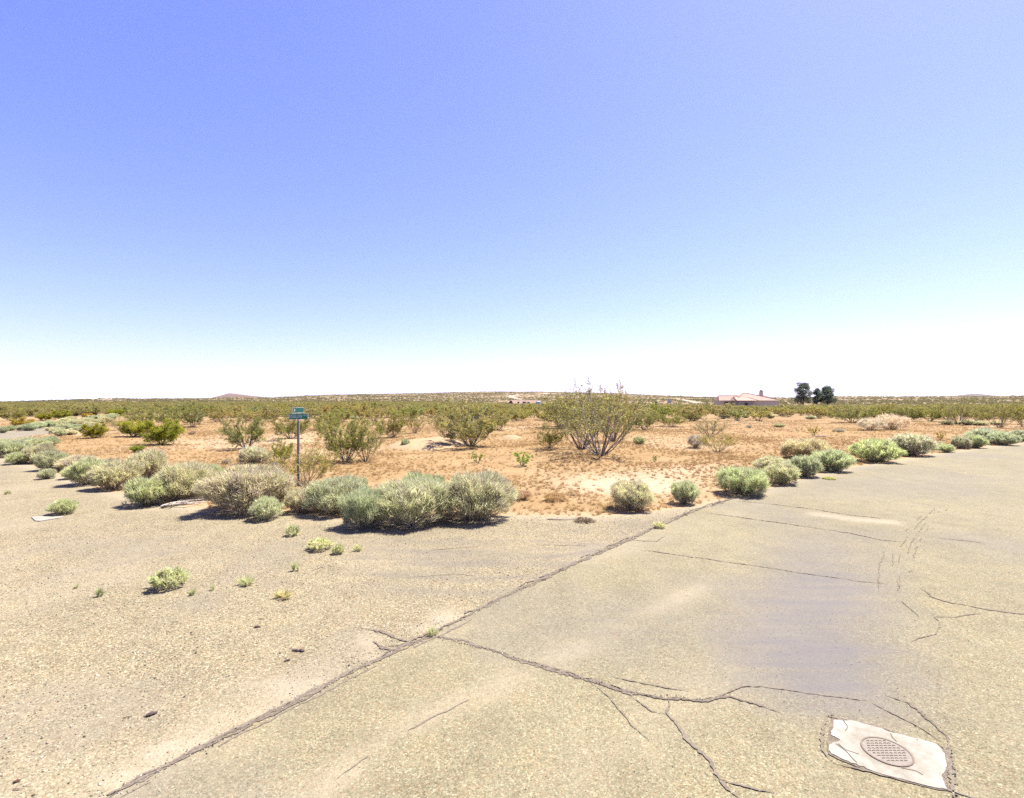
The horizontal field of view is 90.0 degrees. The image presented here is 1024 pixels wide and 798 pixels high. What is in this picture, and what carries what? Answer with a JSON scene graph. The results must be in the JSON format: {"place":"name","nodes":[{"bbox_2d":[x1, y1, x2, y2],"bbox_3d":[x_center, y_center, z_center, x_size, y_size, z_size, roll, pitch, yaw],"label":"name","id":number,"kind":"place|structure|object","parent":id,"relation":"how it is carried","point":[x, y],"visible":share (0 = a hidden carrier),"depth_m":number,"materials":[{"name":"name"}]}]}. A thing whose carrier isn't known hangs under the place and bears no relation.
{"place":"outdoors","nodes":[
{"label":"outdoors","id":0,"kind":"place"},
{"bbox_2d":[0,426,67,438],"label":"side street","id":1,"kind":"structure","parent":0,"point":[13,434],"depth_m":37.01,"materials":[{"name":"beige asphalt"}]},
{"bbox_2d":[0,395,90,400],"bbox_3d":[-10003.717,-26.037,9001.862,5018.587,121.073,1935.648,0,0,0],"label":"mountain range","id":2,"kind":"structure","parent":0,"point":[12,397],"depth_m":8656.60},
{"bbox_2d":[80,393,270,398],"bbox_3d":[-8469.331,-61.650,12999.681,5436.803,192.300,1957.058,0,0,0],"label":"mountain range","id":3,"kind":"structure","parent":0,"point":[165,395],"depth_m":12625.93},
{"bbox_2d":[0,458,723,797],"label":"gravel lot","id":4,"kind":"structure","parent":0,"point":[35,657],"depth_m":6.13,"materials":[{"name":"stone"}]},
{"bbox_2d":[34,468,56,478],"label":"rabbitbrush","id":5,"kind":"object","parent":4,"relation":"on","point":[46,473],"visible":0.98,"depth_m":15.93,"materials":[{"name":"green plant"}]},
{"bbox_2d":[44,498,79,514],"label":"rabbitbrush","id":6,"kind":"object","parent":4,"relation":"on","point":[65,506],"visible":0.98,"depth_m":11.04,"materials":[{"name":"green plant"}]},
{"bbox_2d":[145,564,192,589],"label":"weed tuft","id":7,"kind":"object","parent":4,"relation":"on","point":[156,582],"visible":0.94,"depth_m":6.75,"materials":[{"name":"green plant"}]},
{"bbox_2d":[160,496,206,506],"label":"fallen branch","id":8,"kind":"object","parent":4,"relation":"on","point":[187,501],"visible":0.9,"depth_m":12.00,"materials":[{"name":"grey wood"}]},
{"bbox_2d":[284,524,300,536],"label":"weed tuft","id":9,"kind":"object","parent":4,"relation":"on","point":[293,529],"visible":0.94,"depth_m":9.33,"materials":[{"name":"green plant"}]},
{"bbox_2d":[306,536,334,549],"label":"weed tuft","id":10,"kind":"object","parent":4,"relation":"on","point":[314,543],"visible":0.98,"depth_m":8.47,"materials":[{"name":"green plant"}]},
{"bbox_2d":[0,392,1023,677],"bbox_3d":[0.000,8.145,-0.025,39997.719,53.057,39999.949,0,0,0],"label":"desert ground","id":11,"kind":"structure","parent":0,"point":[608,480],"depth_m":23.39,"materials":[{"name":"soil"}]},
{"bbox_2d":[0,407,29,420],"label":"creosote bush","id":12,"kind":"object","parent":11,"relation":"on","point":[18,414],"visible":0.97,"depth_m":57.12,"materials":[{"name":"green plant"}]},
{"bbox_2d":[0,439,33,456],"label":"rabbitbrush","id":13,"kind":"object","parent":11,"relation":"on","point":[11,446],"visible":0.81,"depth_m":21.91,"materials":[{"name":"green plant"}]},
{"bbox_2d":[3,451,30,464],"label":"rabbitbrush","id":14,"kind":"object","parent":11,"relation":"on","point":[9,458],"visible":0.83,"depth_m":19.48,"materials":[{"name":"green plant"}]},
{"bbox_2d":[10,417,34,425],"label":"creosote bush","id":15,"kind":"object","parent":11,"relation":"on","point":[20,421],"visible":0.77,"depth_m":44.19,"materials":[{"name":"yellow plant"}]},
{"bbox_2d":[14,444,60,463],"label":"rabbitbrush","id":16,"kind":"object","parent":11,"relation":"on","point":[29,451],"visible":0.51,"depth_m":19.80,"materials":[{"name":"green plant"}]},
{"bbox_2d":[24,437,52,446],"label":"rabbitbrush","id":17,"kind":"object","parent":11,"relation":"on","point":[37,441],"visible":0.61,"depth_m":25.26,"materials":[{"name":"green plant"}]},
{"bbox_2d":[30,450,69,469],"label":"rabbitbrush","id":18,"kind":"object","parent":11,"relation":"on","point":[43,460],"visible":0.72,"depth_m":17.76,"materials":[{"name":"green plant"}]},
{"bbox_2d":[51,409,72,418],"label":"creosote bush","id":19,"kind":"object","parent":11,"relation":"on","point":[60,414],"visible":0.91,"depth_m":63.90,"materials":[{"name":"green plant"}]},
{"bbox_2d":[52,454,97,469],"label":"rabbitbrush","id":20,"kind":"object","parent":11,"relation":"on","point":[60,464],"visible":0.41,"depth_m":17.71,"materials":[{"name":"beige plant"}]},
{"bbox_2d":[60,456,112,484],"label":"rabbitbrush","id":21,"kind":"object","parent":11,"relation":"on","point":[76,471],"visible":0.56,"depth_m":14.68,"materials":[{"name":"green plant"}]},
{"bbox_2d":[80,422,109,437],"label":"creosote bush","id":22,"kind":"object","parent":11,"relation":"on","point":[98,430],"visible":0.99,"depth_m":31.27,"materials":[{"name":"green plant"}]},
{"bbox_2d":[86,458,144,489],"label":"rabbitbrush","id":23,"kind":"object","parent":11,"relation":"on","point":[106,475],"visible":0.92,"depth_m":14.04,"materials":[{"name":"green plant"}]},
{"bbox_2d":[116,419,146,436],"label":"creosote bush","id":24,"kind":"object","parent":11,"relation":"on","point":[132,429],"visible":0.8,"depth_m":32.15,"materials":[{"name":"green plant"}]},
{"bbox_2d":[120,408,156,422],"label":"creosote bush","id":25,"kind":"object","parent":11,"relation":"on","point":[139,416],"visible":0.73,"depth_m":50.00,"materials":[{"name":"green plant"}]},
{"bbox_2d":[120,448,167,478],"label":"rabbitbrush","id":26,"kind":"object","parent":11,"relation":"on","point":[153,460],"visible":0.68,"depth_m":15.51,"materials":[{"name":"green plant"}]},
{"bbox_2d":[120,476,170,506],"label":"rabbitbrush","id":27,"kind":"object","parent":11,"relation":"on","point":[138,491],"visible":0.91,"depth_m":11.85,"materials":[{"name":"green plant"}]},
{"bbox_2d":[138,417,187,444],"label":"creosote bush","id":28,"kind":"object","parent":11,"relation":"on","point":[164,433],"visible":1,"depth_m":27.23,"materials":[{"name":"green plant"}]},
{"bbox_2d":[143,402,188,423],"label":"creosote bush","id":29,"kind":"object","parent":11,"relation":"on","point":[161,418],"visible":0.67,"depth_m":45.58,"materials":[{"name":"green plant"}]},
{"bbox_2d":[146,458,221,500],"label":"rabbitbrush","id":30,"kind":"object","parent":11,"relation":"on","point":[181,478],"visible":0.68,"depth_m":12.39,"materials":[{"name":"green plant"}]},
{"bbox_2d":[172,406,208,426],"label":"creosote bush","id":31,"kind":"object","parent":11,"relation":"on","point":[192,418],"visible":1,"depth_m":44.48,"materials":[{"name":"green plant"}]},
{"bbox_2d":[214,411,268,448],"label":"creosote bush","id":32,"kind":"object","parent":11,"relation":"on","point":[256,430],"visible":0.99,"depth_m":25.43,"materials":[{"name":"green plant"}]},
{"bbox_2d":[186,460,297,514],"bbox_3d":[-5.854,1.994,11.658,2.178,1.229,2.319,0,0,1],"label":"rabbitbrush","id":33,"kind":"object","parent":11,"relation":"on","point":[234,487],"visible":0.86,"depth_m":11.06,"materials":[{"name":"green plant"}]},
{"bbox_2d":[236,445,271,463],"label":"rabbitbrush","id":34,"kind":"object","parent":11,"relation":"on","point":[252,454],"visible":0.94,"depth_m":19.23,"materials":[{"name":"green plant"}]},
{"bbox_2d":[247,495,284,520],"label":"rabbitbrush","id":35,"kind":"object","parent":11,"relation":"on","point":[264,507],"visible":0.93,"depth_m":10.51,"materials":[{"name":"green plant"}]},
{"bbox_2d":[269,436,294,462],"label":"creosote bush","id":36,"kind":"object","parent":11,"relation":"on","point":[277,452],"visible":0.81,"depth_m":19.59,"materials":[{"name":"green plant"}]},
{"bbox_2d":[269,409,314,438],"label":"creosote bush","id":37,"kind":"object","parent":11,"relation":"on","point":[280,428],"visible":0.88,"depth_m":31.28,"materials":[{"name":"green plant"}]},
{"bbox_2d":[281,486,315,512],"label":"rabbitbrush","id":38,"kind":"object","parent":11,"relation":"on","point":[294,499],"visible":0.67,"depth_m":11.16,"materials":[{"name":"beige plant"}]},
{"bbox_2d":[289,407,307,485],"bbox_3d":[-6.134,1.421,14.700,0.453,2.358,0.432,0,0,-40],"label":"street sign","id":39,"kind":"object","parent":11,"relation":"on","point":[294,415],"visible":1,"depth_m":14.68,"materials":[{"name":"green metal"}]},
{"bbox_2d":[265,438,342,486],"bbox_3d":[-5.888,1.797,14.550,1.893,1.414,2.198,0,0,-39],"label":"creosote bush","id":40,"kind":"object","parent":11,"relation":"on","point":[324,463],"visible":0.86,"depth_m":14.51,"materials":[{"name":"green plant"}]},
{"bbox_2d":[307,408,345,426],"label":"creosote bush","id":41,"kind":"object","parent":11,"relation":"on","point":[336,413],"visible":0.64,"depth_m":39.67,"materials":[{"name":"green plant"}]},
{"bbox_2d":[300,473,369,514],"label":"rabbitbrush","id":42,"kind":"object","parent":11,"relation":"on","point":[326,492],"visible":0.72,"depth_m":10.97,"materials":[{"name":"green plant"}]},
{"bbox_2d":[313,410,383,461],"bbox_3d":[-6.401,1.439,19.901,2.441,2.038,2.647,0,0,-43],"label":"creosote bush","id":43,"kind":"object","parent":11,"relation":"on","point":[330,438],"visible":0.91,"depth_m":19.68,"materials":[{"name":"green plant"}]},
{"bbox_2d":[346,402,372,418],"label":"creosote bush","id":44,"kind":"object","parent":11,"relation":"on","point":[358,410],"visible":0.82,"depth_m":64.53,"materials":[{"name":"green plant"}]},
{"bbox_2d":[337,485,388,528],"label":"rabbitbrush","id":45,"kind":"object","parent":11,"relation":"on","point":[357,506],"visible":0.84,"depth_m":9.77,"materials":[{"name":"green plant"}]},
{"bbox_2d":[345,419,385,461],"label":"creosote bush","id":46,"kind":"object","parent":11,"relation":"on","point":[375,440],"visible":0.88,"depth_m":19.61,"materials":[{"name":"green plant"}]},
{"bbox_2d":[362,408,384,420],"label":"creosote bush","id":47,"kind":"object","parent":11,"relation":"on","point":[376,412],"visible":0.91,"depth_m":57.94,"materials":[{"name":"green plant"}]},
{"bbox_2d":[371,408,410,437],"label":"creosote bush","id":48,"kind":"object","parent":11,"relation":"on","point":[391,425],"visible":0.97,"depth_m":32.59,"materials":[{"name":"green plant"}]},
{"bbox_2d":[366,476,457,526],"bbox_3d":[-1.971,2.057,10.297,2.053,1.092,1.921,0,0,-17],"label":"rabbitbrush","id":49,"kind":"object","parent":11,"relation":"on","point":[416,500],"visible":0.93,"depth_m":9.93,"materials":[{"name":"green plant"}]},
{"bbox_2d":[405,411,427,432],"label":"creosote bush","id":50,"kind":"object","parent":11,"relation":"on","point":[416,423],"visible":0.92,"depth_m":36.78,"materials":[{"name":"green plant"}]},
{"bbox_2d":[402,469,445,482],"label":"rabbitbrush","id":51,"kind":"object","parent":11,"relation":"on","point":[414,474],"visible":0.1,"depth_m":12.23,"materials":[{"name":"green plant"}]},
{"bbox_2d":[388,437,464,450],"bbox_3d":[-4.531,2.353,27.622,4.392,0.500,5.500,0,0,0],"label":"sand mound","id":52,"kind":"object","parent":11,"relation":"on","point":[431,443],"visible":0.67,"depth_m":26.23,"materials":[{"name":"beige sand"}]},
{"bbox_2d":[425,405,465,436],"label":"creosote bush","id":53,"kind":"object","parent":11,"relation":"on","point":[439,426],"visible":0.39,"depth_m":30.47,"materials":[{"name":"green plant"}]},
{"bbox_2d":[433,395,507,446],"bbox_3d":[-2.350,1.137,26.478,3.773,2.695,4.743,0,0,-27],"label":"creosote bush","id":54,"kind":"object","parent":11,"relation":"on","point":[468,425],"visible":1,"depth_m":26.27,"materials":[{"name":"green plant"}]},
{"bbox_2d":[440,469,520,522],"bbox_3d":[-0.754,1.979,10.694,1.836,1.253,1.851,0,0,31],"label":"rabbitbrush","id":55,"kind":"object","parent":11,"relation":"on","point":[477,496],"visible":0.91,"depth_m":10.31,"materials":[{"name":"green plant"}]},
{"bbox_2d":[486,406,510,429],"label":"creosote bush","id":56,"kind":"object","parent":11,"relation":"on","point":[504,421],"visible":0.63,"depth_m":40.69,"materials":[{"name":"green plant"}]},
{"bbox_2d":[0,391,1023,405],"bbox_3d":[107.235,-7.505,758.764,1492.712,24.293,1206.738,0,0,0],"label":"distant scrub","id":57,"kind":"object","parent":11,"relation":"on","point":[707,400],"visible":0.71,"depth_m":425.80,"materials":[{"name":"green plant"}]},
{"bbox_2d":[0,401,1023,416],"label":"creosote scrub","id":58,"kind":"object","parent":11,"relation":"on","point":[76,408],"visible":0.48,"depth_m":116.73,"materials":[{"name":"green plant"}]},
{"bbox_2d":[69,424,956,495],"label":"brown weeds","id":59,"kind":"object","parent":11,"relation":"on","point":[547,462],"visible":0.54,"depth_m":20.16,"materials":[{"name":"brown plant"}]},
{"bbox_2d":[532,423,564,447],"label":"creosote bush","id":60,"kind":"object","parent":11,"relation":"on","point":[551,437],"visible":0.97,"depth_m":24.86,"materials":[{"name":"green plant"}]},
{"bbox_2d":[527,396,587,426],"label":"creosote bush","id":61,"kind":"object","parent":11,"relation":"on","point":[547,405],"visible":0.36,"depth_m":43.53,"materials":[{"name":"green plant"}]},
{"bbox_2d":[540,378,620,449],"bbox_3d":[3.340,0.598,24.551,3.970,3.672,3.420,0,0,-18],"label":"creosote bush","id":62,"kind":"object","parent":11,"relation":"on","point":[574,415],"visible":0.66,"depth_m":24.42,"materials":[{"name":"green plant"}]},
{"bbox_2d":[545,383,653,455],"bbox_3d":[3.713,0.886,21.614,4.371,3.075,4.302,0,0,-13],"label":"creosote bush","id":63,"kind":"object","parent":11,"relation":"on","point":[606,426],"visible":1,"depth_m":21.38,"materials":[{"name":"green plant"}]},
{"bbox_2d":[584,379,641,441],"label":"creosote bush","id":64,"kind":"object","parent":11,"relation":"on","point":[627,417],"visible":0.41,"depth_m":29.49,"materials":[{"name":"green plant"}]},
{"bbox_2d":[607,476,656,511],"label":"rabbitbrush","id":65,"kind":"object","parent":11,"relation":"on","point":[633,494],"visible":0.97,"depth_m":11.40,"materials":[{"name":"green plant"}]},
{"bbox_2d":[634,410,658,429],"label":"creosote bush","id":66,"kind":"object","parent":11,"relation":"on","point":[649,419],"visible":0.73,"depth_m":40.76,"materials":[{"name":"green plant"}]},
{"bbox_2d":[653,409,687,426],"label":"creosote bush","id":67,"kind":"object","parent":11,"relation":"on","point":[664,418],"visible":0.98,"depth_m":46.94,"materials":[{"name":"green plant"}]},
{"bbox_2d":[670,479,700,504],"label":"rabbitbrush","id":68,"kind":"object","parent":11,"relation":"on","point":[686,492],"visible":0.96,"depth_m":12.10,"materials":[{"name":"green plant"}]},
{"bbox_2d":[678,403,709,420],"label":"creosote bush","id":69,"kind":"object","parent":11,"relation":"on","point":[695,411],"visible":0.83,"depth_m":59.74,"materials":[{"name":"green plant"}]},
{"bbox_2d":[687,434,703,447],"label":"rabbitbrush","id":70,"kind":"object","parent":11,"relation":"on","point":[692,442],"visible":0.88,"depth_m":26.14,"materials":[{"name":"beige plant"}]},
{"bbox_2d":[689,417,732,436],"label":"creosote bush","id":71,"kind":"object","parent":11,"relation":"on","point":[706,426],"visible":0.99,"depth_m":32.14,"materials":[{"name":"beige plant"}]},
{"bbox_2d":[695,428,738,451],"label":"creosote bush","id":72,"kind":"object","parent":11,"relation":"on","point":[706,443],"visible":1,"depth_m":24.14,"materials":[{"name":"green plant"}]},
{"bbox_2d":[709,403,736,418],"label":"creosote bush","id":73,"kind":"object","parent":11,"relation":"on","point":[722,411],"visible":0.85,"depth_m":66.04,"materials":[{"name":"green plant"}]},
{"bbox_2d":[725,405,751,420],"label":"creosote bush","id":74,"kind":"object","parent":11,"relation":"on","point":[737,413],"visible":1,"depth_m":59.83,"materials":[{"name":"green plant"}]},
{"bbox_2d":[715,465,771,496],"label":"rabbitbrush","id":75,"kind":"object","parent":11,"relation":"on","point":[742,480],"visible":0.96,"depth_m":13.23,"materials":[{"name":"green plant"}]},
{"bbox_2d":[713,390,780,405],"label":"house","id":76,"kind":"structure","parent":11,"relation":"on","point":[748,399],"depth_m":216.50,"materials":[{"name":"pink paint"}]},
{"bbox_2d":[747,410,772,420],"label":"creosote bush","id":77,"kind":"object","parent":11,"relation":"on","point":[760,415],"visible":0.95,"depth_m":60.05,"materials":[{"name":"green plant"}]},
{"bbox_2d":[750,455,788,469],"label":"rabbitbrush","id":78,"kind":"object","parent":11,"relation":"on","point":[766,461],"visible":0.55,"depth_m":17.34,"materials":[{"name":"beige plant"}]},
{"bbox_2d":[763,462,802,484],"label":"rabbitbrush","id":79,"kind":"object","parent":11,"relation":"on","point":[786,473],"visible":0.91,"depth_m":14.85,"materials":[{"name":"green plant"}]},
{"bbox_2d":[791,382,812,404],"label":"pine tree","id":80,"kind":"object","parent":11,"relation":"on","point":[801,396],"visible":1,"depth_m":226.98,"materials":[{"name":"green plant"}]},
{"bbox_2d":[784,453,823,477],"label":"rabbitbrush","id":81,"kind":"object","parent":11,"relation":"on","point":[808,466],"visible":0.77,"depth_m":16.28,"materials":[{"name":"green plant"}]},
{"bbox_2d":[777,437,834,456],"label":"rabbitbrush","id":82,"kind":"object","parent":11,"relation":"on","point":[799,447],"visible":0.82,"depth_m":20.83,"materials":[{"name":"beige plant"}]},
{"bbox_2d":[817,385,836,404],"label":"pine tree","id":83,"kind":"object","parent":11,"relation":"on","point":[827,392],"visible":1,"depth_m":226.52,"materials":[{"name":"green plant"}]},
{"bbox_2d":[811,448,856,471],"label":"rabbitbrush","id":84,"kind":"object","parent":11,"relation":"on","point":[833,460],"visible":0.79,"depth_m":17.50,"materials":[{"name":"green plant"}]},
{"bbox_2d":[830,402,875,421],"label":"creosote bush","id":85,"kind":"object","parent":11,"relation":"on","point":[848,415],"visible":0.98,"depth_m":53.90,"materials":[{"name":"green plant"}]},
{"bbox_2d":[856,417,888,429],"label":"rabbitbrush","id":86,"kind":"object","parent":11,"relation":"on","point":[870,424],"visible":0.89,"depth_m":40.42,"materials":[{"name":"beige plant"}]},
{"bbox_2d":[846,437,907,461],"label":"rabbitbrush","id":87,"kind":"object","parent":11,"relation":"on","point":[874,450],"visible":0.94,"depth_m":20.17,"materials":[{"name":"green plant"}]},
{"bbox_2d":[872,412,912,429],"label":"rabbitbrush","id":88,"kind":"object","parent":11,"relation":"on","point":[891,419],"visible":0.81,"depth_m":40.87,"materials":[{"name":"beige plant"}]},
{"bbox_2d":[891,404,924,419],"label":"creosote bush","id":89,"kind":"object","parent":11,"relation":"on","point":[912,415],"visible":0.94,"depth_m":56.92,"materials":[{"name":"green plant"}]},
{"bbox_2d":[884,432,939,455],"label":"rabbitbrush","id":90,"kind":"object","parent":11,"relation":"on","point":[917,445],"visible":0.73,"depth_m":22.33,"materials":[{"name":"green plant"}]},
{"bbox_2d":[908,406,946,420],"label":"creosote bush","id":91,"kind":"object","parent":11,"relation":"on","point":[933,414],"visible":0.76,"depth_m":56.54,"materials":[{"name":"green plant"}]},
{"bbox_2d":[925,397,988,423],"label":"creosote bush","id":92,"kind":"object","parent":11,"relation":"on","point":[951,413],"visible":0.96,"depth_m":50.03,"materials":[{"name":"green plant"}]},
{"bbox_2d":[949,435,972,448],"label":"rabbitbrush","id":93,"kind":"object","parent":11,"relation":"on","point":[960,442],"visible":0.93,"depth_m":25.76,"materials":[{"name":"green plant"}]},
{"bbox_2d":[964,434,990,447],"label":"rabbitbrush","id":94,"kind":"object","parent":11,"relation":"on","point":[979,441],"visible":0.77,"depth_m":25.91,"materials":[{"name":"green plant"}]},
{"bbox_2d":[961,427,1009,443],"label":"rabbitbrush","id":95,"kind":"object","parent":11,"relation":"on","point":[982,431],"visible":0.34,"depth_m":28.90,"materials":[{"name":"green plant"}]},
{"bbox_2d":[976,398,1023,427],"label":"creosote bush","id":96,"kind":"object","parent":11,"relation":"on","point":[1004,411],"visible":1,"depth_m":43.40,"materials":[{"name":"green plant"}]},
{"bbox_2d":[986,431,1023,444],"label":"rabbitbrush","id":97,"kind":"object","parent":11,"relation":"on","point":[1004,438],"visible":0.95,"depth_m":27.59,"materials":[{"name":"green plant"}]},
{"bbox_2d":[1005,400,1023,426],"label":"creosote bush","id":98,"kind":"object","parent":11,"relation":"on","point":[1019,410],"visible":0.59,"depth_m":45.47,"materials":[{"name":"green plant"}]},
{"bbox_2d":[0,0,1023,397],"label":"sky","id":99,"kind":"structure","parent":0,"point":[273,198],"materials":[{"name":"blue"}]},
{"bbox_2d":[107,443,1023,797],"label":"asphalt road","id":100,"kind":"structure","parent":0,"point":[891,519],"depth_m":4.67,"materials":[{"name":"beige asphalt"}]},
{"bbox_2d":[100,497,957,797],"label":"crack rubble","id":101,"kind":"object","parent":100,"relation":"on","point":[552,669],"visible":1,"depth_m":4.44,"materials":[{"name":"grey gravel"}]},
{"bbox_2d":[136,512,1022,797],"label":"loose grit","id":102,"kind":"object","parent":100,"relation":"on","point":[738,642],"visible":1,"depth_m":4.82,"materials":[{"name":"beige gravel"}]},
{"bbox_2d":[827,718,948,790],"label":"manhole slab","id":103,"kind":"structure","parent":100,"relation":"on","point":[912,760],"depth_m":3.59,"materials":[{"name":"concrete"}]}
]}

